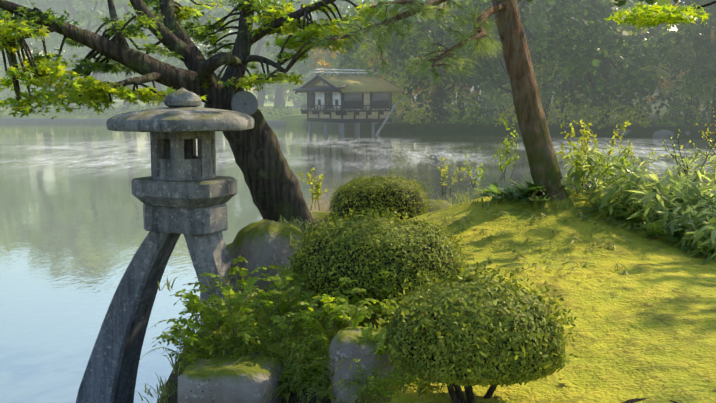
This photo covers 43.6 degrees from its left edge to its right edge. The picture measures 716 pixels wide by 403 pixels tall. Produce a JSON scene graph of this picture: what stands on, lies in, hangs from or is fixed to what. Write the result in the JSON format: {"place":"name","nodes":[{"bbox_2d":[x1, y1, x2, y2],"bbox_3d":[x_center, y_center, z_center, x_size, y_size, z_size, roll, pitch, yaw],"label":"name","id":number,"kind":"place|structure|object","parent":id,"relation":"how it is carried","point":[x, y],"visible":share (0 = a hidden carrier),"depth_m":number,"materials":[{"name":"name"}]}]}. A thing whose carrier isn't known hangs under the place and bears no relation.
{"place":"outdoors","nodes":[
{"label":"outdoors","id":0,"kind":"place"},
{"bbox_2d":[0,123,715,402],"bbox_3d":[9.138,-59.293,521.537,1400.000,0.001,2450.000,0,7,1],"label":"pond water","id":1,"kind":"structure","parent":0,"point":[73,233],"depth_m":21.82,"materials":[{"name":"grey liquid"}]},
{"bbox_2d":[293,69,403,133],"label":"tea house","id":2,"kind":"structure","parent":1,"relation":"in","point":[351,98],"depth_m":62.37,"materials":[{"name":"brown wood"}]},
{"bbox_2d":[375,98,405,134],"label":"tree prop pole","id":3,"kind":"object","parent":1,"relation":"in","point":[385,120],"visible":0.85,"depth_m":60.52,"materials":[{"name":"grey wood"}]},
{"bbox_2d":[0,77,715,402],"bbox_3d":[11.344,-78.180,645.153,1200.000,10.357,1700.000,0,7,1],"label":"terrain","id":4,"kind":"structure","parent":0,"point":[591,347],"depth_m":6.63,"materials":[{"name":"green plant"}]},
{"bbox_2d":[76,87,254,402],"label":"stone lantern","id":5,"kind":"object","parent":4,"relation":"on","point":[185,190],"visible":0.92,"depth_m":6.90,"materials":[{"name":"stone"}]},
{"bbox_2d":[0,0,379,235],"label":"maple tree","id":6,"kind":"object","parent":4,"relation":"on","point":[272,181],"visible":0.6,"depth_m":8.24,"materials":[{"name":"plant"}]},
{"bbox_2d":[0,0,399,118],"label":"tree foliage","id":7,"kind":"object","parent":6,"relation":"attached to","point":[67,96],"visible":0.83,"depth_m":7.87,"materials":[{"name":"green plant"}]},
{"bbox_2d":[231,91,257,115],"bbox_3d":[-1.007,-0.865,7.945,0.240,0.236,0.092,-3,7,-23],"label":"sawn branch end","id":8,"kind":"object","parent":6,"relation":"attached to","point":[245,102],"visible":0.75,"depth_m":7.93,"materials":[{"name":"grey wood"}]},
{"bbox_2d":[177,199,450,402],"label":"bank rocks","id":9,"kind":"object","parent":4,"relation":"on","point":[217,378],"visible":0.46,"depth_m":5.46,"materials":[{"name":"grey stone"}]},
{"bbox_2d":[0,118,689,138],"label":"shore rocks","id":10,"kind":"object","parent":4,"relation":"on","point":[663,134],"visible":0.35,"depth_m":85.46,"materials":[{"name":"stone"}]},
{"bbox_2d":[279,206,477,306],"bbox_3d":[0.143,0.461,6.570,1.417,0.842,1.319,0,7,1],"label":"azalea","id":11,"kind":"object","parent":4,"relation":"on","point":[392,229],"depth_m":6.14,"materials":[{"name":"green plant"}]},
{"bbox_2d":[327,171,435,220],"bbox_3d":[0.275,0.014,10.515,1.286,0.743,1.139,0,7,1],"label":"azalea","id":12,"kind":"object","parent":4,"relation":"on","point":[379,182],"depth_m":10.14,"materials":[{"name":"green plant"}]},
{"bbox_2d":[138,0,715,402],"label":"undergrowth","id":13,"kind":"object","parent":4,"relation":"on","point":[654,14],"depth_m":6.24,"materials":[{"name":"green plant"}]},
{"bbox_2d":[317,0,567,200],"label":"pine tree","id":14,"kind":"object","parent":4,"relation":"on","point":[544,167],"visible":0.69,"depth_m":9.28,"materials":[{"name":"brown plant"}]},
{"bbox_2d":[304,0,504,88],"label":"pine needles","id":15,"kind":"object","parent":14,"relation":"attached to","point":[429,10],"visible":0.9,"depth_m":8.35,"materials":[{"name":"green plant"}]},
{"bbox_2d":[372,261,577,402],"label":"azalea","id":16,"kind":"object","parent":4,"relation":"on","point":[475,297],"depth_m":4.35,"materials":[{"name":"green plant"}]},
{"bbox_2d":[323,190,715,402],"bbox_3d":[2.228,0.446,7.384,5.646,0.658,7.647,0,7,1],"label":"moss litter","id":17,"kind":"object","parent":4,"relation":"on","point":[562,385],"visible":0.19,"depth_m":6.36,"materials":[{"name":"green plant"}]},
{"bbox_2d":[0,0,715,128],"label":"forest","id":18,"kind":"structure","parent":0,"point":[568,31],"depth_m":59.09,"materials":[{"name":"green plant"}]},
{"bbox_2d":[16,0,706,91],"label":"sky","id":19,"kind":"structure","parent":0,"point":[675,28],"materials":[{"name":"white"}]},
{"bbox_2d":[462,0,678,6],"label":"foliage","id":20,"kind":"object","parent":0,"point":[618,3],"visible":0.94,"depth_m":9.56,"materials":[{"name":"green plant"}]}
]}

